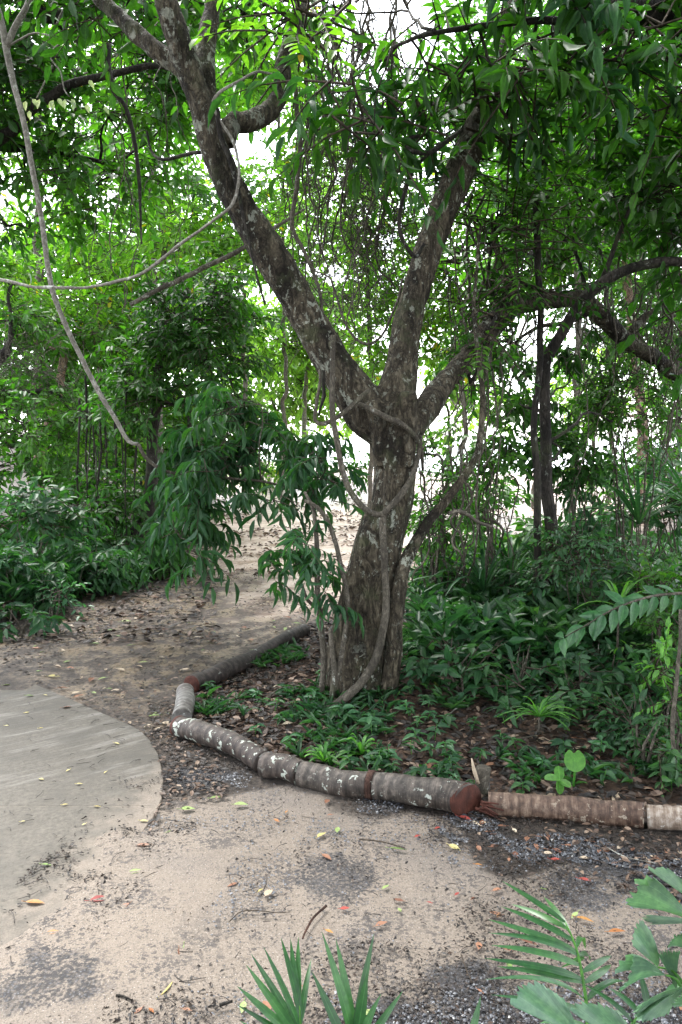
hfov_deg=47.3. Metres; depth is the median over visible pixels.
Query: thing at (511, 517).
hanging vine
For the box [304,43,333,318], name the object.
hanging vine
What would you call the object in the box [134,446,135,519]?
slim pole
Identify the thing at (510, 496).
shrub
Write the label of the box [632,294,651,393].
hanging vine
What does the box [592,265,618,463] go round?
hanging vine
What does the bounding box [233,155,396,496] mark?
forest tree
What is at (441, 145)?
liana
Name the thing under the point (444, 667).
shrub
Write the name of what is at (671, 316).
hanging vine
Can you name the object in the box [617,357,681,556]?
shrub
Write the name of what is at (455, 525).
hanging vine
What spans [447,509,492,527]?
liana
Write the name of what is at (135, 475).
slim pole
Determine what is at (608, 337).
hanging vine
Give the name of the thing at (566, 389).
forest tree
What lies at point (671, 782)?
seedling
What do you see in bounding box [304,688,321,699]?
seedling
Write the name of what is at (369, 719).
seedling
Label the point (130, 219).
hanging vine
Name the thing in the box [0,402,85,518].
shrub
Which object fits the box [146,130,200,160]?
liana
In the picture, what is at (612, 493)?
shrub
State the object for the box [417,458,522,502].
shrub
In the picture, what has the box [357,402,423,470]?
liana
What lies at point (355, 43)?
hanging vine
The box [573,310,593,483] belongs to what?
hanging vine
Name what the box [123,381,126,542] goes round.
slim pole
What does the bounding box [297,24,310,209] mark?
hanging vine
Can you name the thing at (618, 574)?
shrub
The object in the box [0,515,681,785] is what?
ground cover
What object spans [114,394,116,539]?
slim pole
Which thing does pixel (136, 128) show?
hanging vine
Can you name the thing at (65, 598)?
shrub
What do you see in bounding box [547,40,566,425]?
hanging vine
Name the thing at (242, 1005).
fallen leaf
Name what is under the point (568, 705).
seedling
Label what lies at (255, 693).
seedling
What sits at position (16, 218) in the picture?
forest tree
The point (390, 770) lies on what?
seedling
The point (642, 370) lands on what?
hanging vine
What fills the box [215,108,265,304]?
liana
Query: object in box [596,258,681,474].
forest tree
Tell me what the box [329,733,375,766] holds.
grass tuft
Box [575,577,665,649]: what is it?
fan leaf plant
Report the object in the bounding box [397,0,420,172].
hanging vine
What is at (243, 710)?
seedling
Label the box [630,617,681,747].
shrub
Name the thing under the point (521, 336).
hanging vine
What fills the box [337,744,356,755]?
seedling
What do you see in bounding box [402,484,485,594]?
shrub
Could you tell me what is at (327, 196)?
hanging vine
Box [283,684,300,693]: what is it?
seedling
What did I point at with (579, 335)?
hanging vine
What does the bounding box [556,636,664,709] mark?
shrub
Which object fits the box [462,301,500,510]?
hanging vine
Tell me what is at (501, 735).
seedling
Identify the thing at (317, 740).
seedling
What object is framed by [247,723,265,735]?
seedling
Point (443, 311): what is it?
forest tree
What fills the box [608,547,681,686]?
shrub
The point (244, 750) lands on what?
log
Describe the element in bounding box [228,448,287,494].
shrub
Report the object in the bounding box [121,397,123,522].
slim pole
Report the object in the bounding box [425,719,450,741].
seedling
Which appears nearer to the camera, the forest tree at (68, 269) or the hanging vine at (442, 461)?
the hanging vine at (442, 461)
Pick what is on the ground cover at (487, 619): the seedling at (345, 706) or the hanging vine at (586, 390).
the seedling at (345, 706)
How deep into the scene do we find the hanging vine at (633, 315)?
7.14 m
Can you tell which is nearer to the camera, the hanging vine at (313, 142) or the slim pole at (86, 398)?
the hanging vine at (313, 142)
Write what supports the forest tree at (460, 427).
on the ground at (80, 972)
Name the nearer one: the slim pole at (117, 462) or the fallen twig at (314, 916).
the fallen twig at (314, 916)
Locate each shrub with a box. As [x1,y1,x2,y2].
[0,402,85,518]
[0,471,109,558]
[0,474,152,542]
[0,538,74,613]
[0,601,72,642]
[11,537,142,601]
[19,579,93,621]
[57,444,162,535]
[62,529,158,594]
[82,508,210,580]
[132,426,241,507]
[155,502,217,526]
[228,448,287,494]
[329,450,373,499]
[388,628,526,697]
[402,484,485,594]
[404,567,461,626]
[405,629,497,693]
[406,556,498,619]
[415,404,498,595]
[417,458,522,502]
[435,388,539,583]
[439,515,501,548]
[450,460,533,559]
[454,633,569,684]
[457,544,603,619]
[457,640,576,727]
[465,593,572,654]
[497,514,581,569]
[499,620,605,676]
[509,609,622,678]
[512,502,666,621]
[520,391,631,575]
[520,652,640,729]
[547,687,681,776]
[553,437,646,520]
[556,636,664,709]
[558,467,636,574]
[559,466,665,506]
[561,332,681,567]
[564,448,681,560]
[590,644,669,756]
[590,691,681,796]
[592,557,681,639]
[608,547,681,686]
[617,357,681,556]
[625,627,681,742]
[626,446,681,552]
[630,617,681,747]
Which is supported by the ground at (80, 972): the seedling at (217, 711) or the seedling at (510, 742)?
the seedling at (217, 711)
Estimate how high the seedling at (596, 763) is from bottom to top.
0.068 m
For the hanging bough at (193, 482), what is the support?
attached to the forest tree at (174, 24)
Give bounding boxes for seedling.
[200,680,215,689]
[211,709,222,714]
[230,702,260,715]
[241,688,256,697]
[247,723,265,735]
[248,689,263,699]
[255,696,269,705]
[265,697,284,710]
[273,714,285,724]
[275,683,291,693]
[281,733,301,748]
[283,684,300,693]
[287,701,301,706]
[294,713,306,719]
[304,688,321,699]
[313,738,326,744]
[325,736,340,745]
[326,704,348,719]
[330,704,352,716]
[334,755,359,769]
[337,738,357,753]
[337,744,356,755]
[343,709,360,719]
[358,712,380,726]
[362,721,380,732]
[363,749,381,766]
[363,750,391,770]
[365,712,386,719]
[369,761,386,770]
[372,747,390,759]
[375,700,387,705]
[376,744,401,760]
[382,766,399,772]
[384,760,401,771]
[392,689,408,698]
[394,700,413,714]
[400,740,420,753]
[401,706,415,714]
[402,683,421,693]
[402,727,428,745]
[403,642,416,647]
[404,766,419,775]
[407,759,439,776]
[409,640,427,649]
[411,715,426,724]
[418,694,429,700]
[419,710,437,719]
[420,697,436,706]
[420,741,436,756]
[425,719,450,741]
[430,761,444,777]
[433,763,453,777]
[435,715,457,727]
[435,739,455,757]
[439,753,463,765]
[443,757,462,777]
[443,771,460,780]
[446,750,461,760]
[466,716,480,729]
[468,747,493,760]
[482,696,524,719]
[490,730,510,739]
[494,710,510,724]
[502,736,525,749]
[509,773,521,781]
[510,779,535,793]
[521,674,547,688]
[531,757,553,769]
[544,766,570,794]
[549,738,576,753]
[557,715,578,732]
[561,761,576,776]
[564,700,572,710]
[564,750,585,786]
[585,693,610,712]
[588,719,611,731]
[588,735,614,755]
[588,766,617,785]
[590,760,606,769]
[659,767,681,781]
[660,774,681,790]
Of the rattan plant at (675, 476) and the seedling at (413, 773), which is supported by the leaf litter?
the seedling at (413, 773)
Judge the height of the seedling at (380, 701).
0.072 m
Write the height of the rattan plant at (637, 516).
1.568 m
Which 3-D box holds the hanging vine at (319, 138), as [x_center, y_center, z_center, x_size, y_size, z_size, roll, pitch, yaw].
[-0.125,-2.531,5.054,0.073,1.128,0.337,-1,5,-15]
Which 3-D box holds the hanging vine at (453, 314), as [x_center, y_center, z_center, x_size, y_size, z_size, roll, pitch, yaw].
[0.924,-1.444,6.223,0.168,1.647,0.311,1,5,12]
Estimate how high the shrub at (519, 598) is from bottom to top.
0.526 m
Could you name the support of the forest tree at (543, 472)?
on the ground at (80, 972)
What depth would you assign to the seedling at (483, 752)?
3.85 m
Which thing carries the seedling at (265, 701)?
on the leaf litter
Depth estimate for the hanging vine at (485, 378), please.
6.45 m
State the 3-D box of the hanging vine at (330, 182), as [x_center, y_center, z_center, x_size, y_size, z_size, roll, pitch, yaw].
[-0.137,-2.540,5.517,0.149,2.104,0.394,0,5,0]
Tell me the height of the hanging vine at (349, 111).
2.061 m
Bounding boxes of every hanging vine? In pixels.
[72,32,97,328]
[107,55,141,316]
[109,31,132,309]
[113,115,138,321]
[125,11,143,231]
[143,66,167,192]
[164,70,180,295]
[169,75,192,298]
[281,61,312,324]
[284,33,309,337]
[286,2,309,257]
[287,10,332,249]
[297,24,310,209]
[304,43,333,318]
[311,0,331,305]
[312,43,335,272]
[315,3,335,247]
[315,49,334,286]
[316,0,338,187]
[316,13,340,275]
[318,23,332,217]
[322,0,362,302]
[322,2,352,308]
[331,0,359,265]
[332,32,358,329]
[335,26,358,326]
[345,9,358,266]
[347,6,386,179]
[348,0,385,307]
[348,20,374,331]
[349,0,373,303]
[351,0,370,190]
[351,0,385,226]
[354,50,380,289]
[356,0,373,211]
[361,21,391,285]
[374,39,397,288]
[375,1,407,280]
[382,65,400,246]
[385,0,397,220]
[388,15,419,235]
[390,0,412,248]
[390,25,406,287]
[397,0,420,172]
[411,471,429,581]
[418,441,445,587]
[427,470,446,571]
[431,447,458,596]
[433,453,443,568]
[444,294,476,469]
[446,228,466,434]
[447,279,462,481]
[448,444,461,569]
[448,463,457,587]
[449,213,476,446]
[449,247,474,361]
[450,243,468,408]
[450,445,464,585]
[451,298,467,414]
[451,483,472,570]
[453,467,464,587]
[462,193,485,424]
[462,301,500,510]
[462,443,473,565]
[463,189,477,442]
[463,194,488,502]
[463,461,478,601]
[464,196,492,496]
[477,240,499,382]
[479,194,500,482]
[482,474,504,558]
[484,214,498,467]
[484,278,499,513]
[497,264,520,423]
[502,219,536,441]
[504,123,529,405]
[507,474,519,569]
[513,56,533,398]
[525,47,540,344]
[527,251,547,397]
[534,168,564,347]
[538,83,554,334]
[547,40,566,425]
[566,317,588,428]
[569,187,597,416]
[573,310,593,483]
[576,320,592,467]
[582,225,609,432]
[583,227,604,410]
[589,298,614,454]
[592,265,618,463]
[604,268,623,402]
[606,230,632,449]
[611,264,626,490]
[616,247,642,408]
[625,301,646,448]
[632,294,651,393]
[638,287,649,464]
[641,235,660,453]
[647,325,656,445]
[650,238,678,422]
[652,311,676,485]
[655,283,674,483]
[656,281,681,449]
[657,317,681,405]
[661,268,677,447]
[661,352,678,466]
[663,243,681,422]
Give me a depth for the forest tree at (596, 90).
4.38 m
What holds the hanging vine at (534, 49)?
hanging from the forest tree at (174, 24)
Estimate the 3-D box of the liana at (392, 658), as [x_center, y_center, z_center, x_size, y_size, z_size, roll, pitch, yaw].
[0.673,-0.317,4.813,1.042,3.071,0.348,-5,7,-44]
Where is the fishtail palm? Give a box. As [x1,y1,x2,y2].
[510,866,681,1023]
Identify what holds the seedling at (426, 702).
on the ground at (80, 972)
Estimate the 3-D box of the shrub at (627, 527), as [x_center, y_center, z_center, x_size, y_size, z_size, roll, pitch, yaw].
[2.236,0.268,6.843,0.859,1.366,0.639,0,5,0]
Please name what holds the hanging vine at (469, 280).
hanging from the forest tree at (174, 24)
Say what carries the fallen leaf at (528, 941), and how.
on the ground at (80, 972)
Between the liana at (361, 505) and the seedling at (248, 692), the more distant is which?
the seedling at (248, 692)
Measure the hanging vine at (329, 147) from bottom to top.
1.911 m
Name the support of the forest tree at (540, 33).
on the ground at (80, 972)
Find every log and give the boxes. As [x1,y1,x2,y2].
[169,715,268,771]
[171,683,194,719]
[184,653,252,692]
[246,624,309,665]
[257,752,302,784]
[295,761,377,799]
[371,772,481,815]
[488,792,643,828]
[646,804,681,830]
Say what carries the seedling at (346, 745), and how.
on the ground cover at (487, 619)
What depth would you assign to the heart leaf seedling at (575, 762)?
3.50 m
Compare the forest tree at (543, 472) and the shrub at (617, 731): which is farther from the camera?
the forest tree at (543, 472)
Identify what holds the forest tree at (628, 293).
on the ground at (80, 972)
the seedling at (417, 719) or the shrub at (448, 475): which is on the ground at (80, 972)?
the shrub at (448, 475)
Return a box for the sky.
[0,0,681,439]
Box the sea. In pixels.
[18,440,681,472]
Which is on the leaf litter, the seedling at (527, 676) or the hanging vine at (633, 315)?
the seedling at (527, 676)
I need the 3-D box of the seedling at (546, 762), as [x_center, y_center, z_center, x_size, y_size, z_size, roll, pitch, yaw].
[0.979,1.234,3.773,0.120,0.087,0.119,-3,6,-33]
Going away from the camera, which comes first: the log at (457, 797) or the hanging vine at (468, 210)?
the log at (457, 797)
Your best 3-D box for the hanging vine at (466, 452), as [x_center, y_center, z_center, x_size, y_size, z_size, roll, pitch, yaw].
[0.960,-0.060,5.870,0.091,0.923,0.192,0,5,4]
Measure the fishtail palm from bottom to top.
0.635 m
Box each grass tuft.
[302,741,346,769]
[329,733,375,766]
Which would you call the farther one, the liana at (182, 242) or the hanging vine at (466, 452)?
the hanging vine at (466, 452)
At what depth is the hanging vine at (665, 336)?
6.75 m
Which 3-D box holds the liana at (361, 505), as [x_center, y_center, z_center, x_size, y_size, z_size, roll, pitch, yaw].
[0.119,-0.480,4.448,0.378,1.035,0.059,-1,5,-10]
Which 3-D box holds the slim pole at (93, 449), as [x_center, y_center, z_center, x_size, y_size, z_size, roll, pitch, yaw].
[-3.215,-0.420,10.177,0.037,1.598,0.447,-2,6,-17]
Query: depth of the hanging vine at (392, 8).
5.57 m
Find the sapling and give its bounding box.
[258,491,364,697]
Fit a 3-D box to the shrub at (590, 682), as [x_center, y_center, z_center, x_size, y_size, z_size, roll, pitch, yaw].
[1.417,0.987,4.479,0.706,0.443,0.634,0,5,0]
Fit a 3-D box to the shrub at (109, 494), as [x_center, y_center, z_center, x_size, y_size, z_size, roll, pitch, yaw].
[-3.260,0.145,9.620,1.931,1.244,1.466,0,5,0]
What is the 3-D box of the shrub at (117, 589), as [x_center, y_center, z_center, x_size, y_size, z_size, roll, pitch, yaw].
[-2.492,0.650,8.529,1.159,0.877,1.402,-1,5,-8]
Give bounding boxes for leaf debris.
[0,682,681,1023]
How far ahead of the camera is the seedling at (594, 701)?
4.42 m
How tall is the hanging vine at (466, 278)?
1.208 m
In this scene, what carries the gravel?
on the ground at (80, 972)
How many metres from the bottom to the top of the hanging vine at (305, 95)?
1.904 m
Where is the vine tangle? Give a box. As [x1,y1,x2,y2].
[0,0,681,555]
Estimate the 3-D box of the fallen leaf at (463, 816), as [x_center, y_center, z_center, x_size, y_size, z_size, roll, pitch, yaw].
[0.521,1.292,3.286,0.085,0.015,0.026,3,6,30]
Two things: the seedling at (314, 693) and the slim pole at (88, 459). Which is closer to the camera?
the seedling at (314, 693)
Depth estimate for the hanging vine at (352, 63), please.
6.10 m
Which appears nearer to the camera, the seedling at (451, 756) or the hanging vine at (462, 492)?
the seedling at (451, 756)
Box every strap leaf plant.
[403,604,503,656]
[408,540,551,623]
[445,526,586,580]
[497,696,578,732]
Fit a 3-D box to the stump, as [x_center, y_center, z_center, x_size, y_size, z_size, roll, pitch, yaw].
[0.629,1.210,3.525,0.096,0.224,0.080,0,5,0]
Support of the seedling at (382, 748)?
on the ground at (80, 972)
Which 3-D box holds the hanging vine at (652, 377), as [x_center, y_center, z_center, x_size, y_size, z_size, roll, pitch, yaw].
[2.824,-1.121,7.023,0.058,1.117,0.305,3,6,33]
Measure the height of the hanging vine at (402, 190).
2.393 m
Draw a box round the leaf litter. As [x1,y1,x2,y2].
[0,489,681,904]
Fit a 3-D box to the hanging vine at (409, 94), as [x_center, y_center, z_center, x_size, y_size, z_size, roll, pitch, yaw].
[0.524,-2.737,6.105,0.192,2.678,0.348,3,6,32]
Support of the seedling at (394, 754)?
on the leaf litter
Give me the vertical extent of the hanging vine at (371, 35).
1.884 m
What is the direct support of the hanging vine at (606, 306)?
hanging from the forest tree at (543, 472)
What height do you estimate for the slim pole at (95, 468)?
1.081 m
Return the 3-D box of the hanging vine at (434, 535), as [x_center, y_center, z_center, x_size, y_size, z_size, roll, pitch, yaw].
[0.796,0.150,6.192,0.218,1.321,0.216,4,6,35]
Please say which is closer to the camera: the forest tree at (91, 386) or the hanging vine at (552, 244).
the hanging vine at (552, 244)
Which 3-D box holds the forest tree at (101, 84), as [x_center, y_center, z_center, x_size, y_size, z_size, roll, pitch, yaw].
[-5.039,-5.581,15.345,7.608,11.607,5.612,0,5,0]
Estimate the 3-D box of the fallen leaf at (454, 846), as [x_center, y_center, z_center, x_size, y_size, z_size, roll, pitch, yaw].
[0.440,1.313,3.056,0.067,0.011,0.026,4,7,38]
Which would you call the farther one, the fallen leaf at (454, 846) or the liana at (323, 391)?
the liana at (323, 391)
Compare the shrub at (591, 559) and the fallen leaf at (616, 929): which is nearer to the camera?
the fallen leaf at (616, 929)
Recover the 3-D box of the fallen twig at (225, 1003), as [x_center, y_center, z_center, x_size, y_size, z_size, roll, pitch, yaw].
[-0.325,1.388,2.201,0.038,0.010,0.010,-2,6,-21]
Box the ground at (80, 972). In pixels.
[0,448,681,1023]
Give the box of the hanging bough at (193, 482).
[0,0,369,605]
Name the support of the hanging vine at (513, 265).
hanging from the forest tree at (174, 24)
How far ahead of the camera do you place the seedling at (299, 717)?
4.33 m
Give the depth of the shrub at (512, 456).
6.16 m
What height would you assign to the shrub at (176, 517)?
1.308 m
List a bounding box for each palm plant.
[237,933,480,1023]
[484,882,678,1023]
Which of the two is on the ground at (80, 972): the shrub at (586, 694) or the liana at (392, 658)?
the shrub at (586, 694)
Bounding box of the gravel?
[136,772,681,1023]
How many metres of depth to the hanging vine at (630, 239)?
6.32 m
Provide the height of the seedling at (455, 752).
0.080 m
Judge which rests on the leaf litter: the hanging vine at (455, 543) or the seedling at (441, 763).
the seedling at (441, 763)
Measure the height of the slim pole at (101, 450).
1.588 m
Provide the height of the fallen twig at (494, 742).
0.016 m
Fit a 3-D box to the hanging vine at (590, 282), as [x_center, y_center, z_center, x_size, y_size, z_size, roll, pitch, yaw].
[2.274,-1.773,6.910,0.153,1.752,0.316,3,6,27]
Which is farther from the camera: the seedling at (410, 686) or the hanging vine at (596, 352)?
the hanging vine at (596, 352)
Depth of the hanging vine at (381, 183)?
5.73 m
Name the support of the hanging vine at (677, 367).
hanging from the forest tree at (596, 90)
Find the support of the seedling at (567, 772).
on the ground at (80, 972)
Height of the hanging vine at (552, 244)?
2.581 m
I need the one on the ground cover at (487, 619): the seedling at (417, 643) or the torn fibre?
the seedling at (417, 643)
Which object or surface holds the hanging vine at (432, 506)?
hanging from the shrub at (448, 475)
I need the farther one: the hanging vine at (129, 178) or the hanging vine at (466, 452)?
the hanging vine at (129, 178)
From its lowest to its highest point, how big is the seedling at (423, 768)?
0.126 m
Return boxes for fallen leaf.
[23,899,43,902]
[84,895,103,900]
[177,806,194,809]
[233,802,247,804]
[240,998,246,1012]
[263,1000,270,1008]
[264,889,271,896]
[373,921,386,926]
[448,844,460,850]
[455,814,471,819]
[519,938,536,944]
[572,915,592,921]
[604,928,623,931]
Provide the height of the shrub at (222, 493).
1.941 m
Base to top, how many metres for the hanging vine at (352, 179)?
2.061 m
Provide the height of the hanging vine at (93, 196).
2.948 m
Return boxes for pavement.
[0,685,162,946]
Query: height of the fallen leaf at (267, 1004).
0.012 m
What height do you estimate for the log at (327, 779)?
0.138 m
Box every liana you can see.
[0,70,298,289]
[106,43,141,243]
[129,208,303,306]
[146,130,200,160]
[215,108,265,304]
[290,87,329,348]
[313,370,370,425]
[318,370,325,415]
[324,435,422,708]
[329,335,392,517]
[330,278,402,344]
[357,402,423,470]
[380,226,485,694]
[397,142,439,258]
[405,129,462,155]
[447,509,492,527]
[670,609,681,777]
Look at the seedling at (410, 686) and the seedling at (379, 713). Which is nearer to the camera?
the seedling at (379, 713)
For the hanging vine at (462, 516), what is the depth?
5.73 m
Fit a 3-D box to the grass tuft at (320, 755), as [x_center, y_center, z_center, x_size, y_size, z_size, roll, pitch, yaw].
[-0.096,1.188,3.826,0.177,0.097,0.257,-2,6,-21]
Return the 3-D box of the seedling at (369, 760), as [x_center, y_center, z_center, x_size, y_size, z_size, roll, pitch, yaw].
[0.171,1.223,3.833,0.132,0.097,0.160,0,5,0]
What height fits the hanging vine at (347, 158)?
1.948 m
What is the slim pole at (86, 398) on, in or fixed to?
on the ground cover at (487, 619)
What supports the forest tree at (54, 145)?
on the ground at (80, 972)
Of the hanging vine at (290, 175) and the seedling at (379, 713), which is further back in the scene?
the hanging vine at (290, 175)
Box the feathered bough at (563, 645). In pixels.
[554,585,681,656]
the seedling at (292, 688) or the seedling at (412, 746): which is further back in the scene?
the seedling at (292, 688)
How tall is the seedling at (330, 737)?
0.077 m
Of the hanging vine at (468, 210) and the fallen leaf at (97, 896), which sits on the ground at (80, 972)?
the fallen leaf at (97, 896)
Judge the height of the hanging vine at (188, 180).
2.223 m
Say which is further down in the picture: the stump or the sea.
the stump
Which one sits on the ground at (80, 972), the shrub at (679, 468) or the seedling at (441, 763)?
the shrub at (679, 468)
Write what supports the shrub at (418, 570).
on the ground at (80, 972)
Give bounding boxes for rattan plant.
[557,441,681,564]
[611,429,681,501]
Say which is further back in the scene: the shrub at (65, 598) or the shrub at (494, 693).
the shrub at (65, 598)
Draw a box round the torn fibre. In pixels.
[475,800,503,820]
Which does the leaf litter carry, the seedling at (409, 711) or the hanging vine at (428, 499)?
the seedling at (409, 711)
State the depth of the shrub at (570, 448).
6.49 m
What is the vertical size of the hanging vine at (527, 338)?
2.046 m
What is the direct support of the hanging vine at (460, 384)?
hanging from the forest tree at (174, 24)
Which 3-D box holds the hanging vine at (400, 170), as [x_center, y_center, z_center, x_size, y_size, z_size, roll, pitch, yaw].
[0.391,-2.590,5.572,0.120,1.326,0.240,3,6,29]
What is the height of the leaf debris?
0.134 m
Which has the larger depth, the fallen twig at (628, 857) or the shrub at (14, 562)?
the shrub at (14, 562)
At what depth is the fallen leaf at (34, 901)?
2.69 m
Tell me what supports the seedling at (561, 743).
on the ground at (80, 972)
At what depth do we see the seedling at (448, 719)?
4.24 m
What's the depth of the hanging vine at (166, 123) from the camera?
6.84 m
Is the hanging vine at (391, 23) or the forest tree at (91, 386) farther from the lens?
the forest tree at (91, 386)
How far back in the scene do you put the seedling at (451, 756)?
3.79 m
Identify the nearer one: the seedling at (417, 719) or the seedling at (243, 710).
the seedling at (417, 719)
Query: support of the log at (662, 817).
on the ground at (80, 972)
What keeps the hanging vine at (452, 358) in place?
hanging from the forest tree at (174, 24)
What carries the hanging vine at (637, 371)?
hanging from the vine tangle
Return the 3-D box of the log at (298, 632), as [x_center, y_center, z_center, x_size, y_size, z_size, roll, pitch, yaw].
[-0.469,0.985,5.796,0.109,0.151,0.775,3,6,28]
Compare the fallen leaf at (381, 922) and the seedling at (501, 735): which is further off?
the seedling at (501, 735)
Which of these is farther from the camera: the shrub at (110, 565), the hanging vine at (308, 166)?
the shrub at (110, 565)
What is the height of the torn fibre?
0.100 m
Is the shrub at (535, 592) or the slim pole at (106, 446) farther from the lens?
the slim pole at (106, 446)
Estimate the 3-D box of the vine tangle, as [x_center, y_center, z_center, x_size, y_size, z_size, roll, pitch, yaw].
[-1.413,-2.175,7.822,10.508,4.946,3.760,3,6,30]
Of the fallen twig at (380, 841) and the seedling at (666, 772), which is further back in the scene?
the seedling at (666, 772)
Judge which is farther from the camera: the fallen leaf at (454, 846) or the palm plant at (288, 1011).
the fallen leaf at (454, 846)
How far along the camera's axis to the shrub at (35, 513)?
8.15 m
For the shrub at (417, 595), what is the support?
on the ground at (80, 972)
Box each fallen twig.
[116,994,131,1000]
[219,1000,232,1006]
[229,910,287,921]
[255,684,301,706]
[302,905,326,938]
[359,838,404,847]
[461,954,472,982]
[491,735,535,743]
[607,847,656,863]
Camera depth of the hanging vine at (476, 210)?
5.79 m
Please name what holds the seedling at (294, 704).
on the ground at (80, 972)
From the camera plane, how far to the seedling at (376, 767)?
3.74 m
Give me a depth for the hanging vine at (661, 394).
6.32 m
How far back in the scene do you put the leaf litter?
4.35 m
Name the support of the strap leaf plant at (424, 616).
on the ground at (80, 972)
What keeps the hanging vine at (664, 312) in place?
hanging from the forest tree at (543, 472)
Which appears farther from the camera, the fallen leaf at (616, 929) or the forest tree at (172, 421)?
the forest tree at (172, 421)
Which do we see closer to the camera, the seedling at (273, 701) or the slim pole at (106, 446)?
the seedling at (273, 701)
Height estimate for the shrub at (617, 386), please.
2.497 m
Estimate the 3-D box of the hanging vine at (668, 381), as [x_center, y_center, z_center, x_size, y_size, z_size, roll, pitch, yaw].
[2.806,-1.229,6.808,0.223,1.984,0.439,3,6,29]
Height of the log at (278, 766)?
0.127 m
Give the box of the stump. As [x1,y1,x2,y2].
[471,758,490,798]
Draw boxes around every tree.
[0,0,265,284]
[0,0,265,503]
[0,0,681,699]
[0,169,215,470]
[0,204,202,486]
[0,238,133,475]
[0,238,143,492]
[0,330,186,493]
[14,392,287,495]
[17,391,171,512]
[32,72,275,506]
[62,240,289,541]
[74,239,289,430]
[158,151,332,512]
[189,0,681,401]
[216,280,384,461]
[218,2,377,501]
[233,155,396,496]
[285,94,452,506]
[349,0,681,519]
[378,142,531,499]
[418,329,511,485]
[424,25,681,602]
[445,126,619,508]
[499,72,681,523]
[512,31,680,502]
[524,336,666,454]
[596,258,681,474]
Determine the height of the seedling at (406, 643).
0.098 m
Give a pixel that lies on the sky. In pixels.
(243, 146)
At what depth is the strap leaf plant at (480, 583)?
5.93 m
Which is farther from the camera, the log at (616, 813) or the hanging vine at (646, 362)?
the hanging vine at (646, 362)
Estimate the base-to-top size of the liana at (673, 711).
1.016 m
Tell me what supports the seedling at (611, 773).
on the leaf litter
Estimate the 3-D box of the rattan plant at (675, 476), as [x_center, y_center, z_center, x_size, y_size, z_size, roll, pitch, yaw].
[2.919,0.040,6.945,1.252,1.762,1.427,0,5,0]
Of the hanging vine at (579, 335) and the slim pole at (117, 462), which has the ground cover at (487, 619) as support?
the slim pole at (117, 462)
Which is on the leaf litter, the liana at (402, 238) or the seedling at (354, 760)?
the seedling at (354, 760)
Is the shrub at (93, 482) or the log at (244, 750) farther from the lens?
the shrub at (93, 482)
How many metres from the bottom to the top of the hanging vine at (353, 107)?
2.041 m
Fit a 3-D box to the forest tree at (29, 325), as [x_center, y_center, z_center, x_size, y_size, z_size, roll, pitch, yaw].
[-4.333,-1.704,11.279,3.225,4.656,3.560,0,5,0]
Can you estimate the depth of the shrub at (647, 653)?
4.42 m
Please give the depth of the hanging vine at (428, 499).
6.40 m
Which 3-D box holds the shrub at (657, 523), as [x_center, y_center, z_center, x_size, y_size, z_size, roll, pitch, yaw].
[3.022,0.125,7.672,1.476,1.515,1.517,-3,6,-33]
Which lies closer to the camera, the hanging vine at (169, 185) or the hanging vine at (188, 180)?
the hanging vine at (188, 180)
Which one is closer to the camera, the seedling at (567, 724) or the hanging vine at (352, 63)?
the seedling at (567, 724)
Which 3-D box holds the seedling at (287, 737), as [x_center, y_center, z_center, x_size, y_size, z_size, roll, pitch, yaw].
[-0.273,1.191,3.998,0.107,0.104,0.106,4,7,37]
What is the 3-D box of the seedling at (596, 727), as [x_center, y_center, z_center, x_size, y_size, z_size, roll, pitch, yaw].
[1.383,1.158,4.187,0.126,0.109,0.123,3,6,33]
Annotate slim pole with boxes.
[76,398,80,532]
[84,375,88,538]
[87,409,91,539]
[92,421,94,485]
[92,429,98,518]
[94,422,102,529]
[103,405,107,524]
[113,422,118,534]
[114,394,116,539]
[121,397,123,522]
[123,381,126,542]
[132,396,137,540]
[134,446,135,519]
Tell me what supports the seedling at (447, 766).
on the leaf litter
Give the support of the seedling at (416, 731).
on the leaf litter
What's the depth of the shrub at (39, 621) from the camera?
6.40 m
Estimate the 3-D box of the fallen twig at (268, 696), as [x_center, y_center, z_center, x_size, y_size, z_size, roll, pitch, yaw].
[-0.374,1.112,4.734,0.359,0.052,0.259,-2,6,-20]
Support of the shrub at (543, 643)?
on the ground at (80, 972)
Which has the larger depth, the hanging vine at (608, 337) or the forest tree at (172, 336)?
the forest tree at (172, 336)
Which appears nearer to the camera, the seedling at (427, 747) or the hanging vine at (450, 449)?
the seedling at (427, 747)
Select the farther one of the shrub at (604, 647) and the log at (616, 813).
the shrub at (604, 647)
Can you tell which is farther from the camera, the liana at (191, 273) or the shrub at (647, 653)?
the liana at (191, 273)
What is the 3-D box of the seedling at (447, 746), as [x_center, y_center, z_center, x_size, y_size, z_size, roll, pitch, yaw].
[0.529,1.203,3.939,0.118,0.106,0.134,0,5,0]
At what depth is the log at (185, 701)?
4.49 m
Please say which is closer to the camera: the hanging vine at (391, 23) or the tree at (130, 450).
the hanging vine at (391, 23)
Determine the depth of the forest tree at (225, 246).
15.70 m
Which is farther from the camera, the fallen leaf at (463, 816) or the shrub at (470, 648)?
the shrub at (470, 648)
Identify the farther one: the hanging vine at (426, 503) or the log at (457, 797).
the hanging vine at (426, 503)
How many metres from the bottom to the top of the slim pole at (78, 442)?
2.080 m
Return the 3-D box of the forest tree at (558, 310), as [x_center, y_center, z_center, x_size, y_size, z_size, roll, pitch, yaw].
[4.419,-4.489,16.862,4.866,9.170,3.222,-3,6,-30]

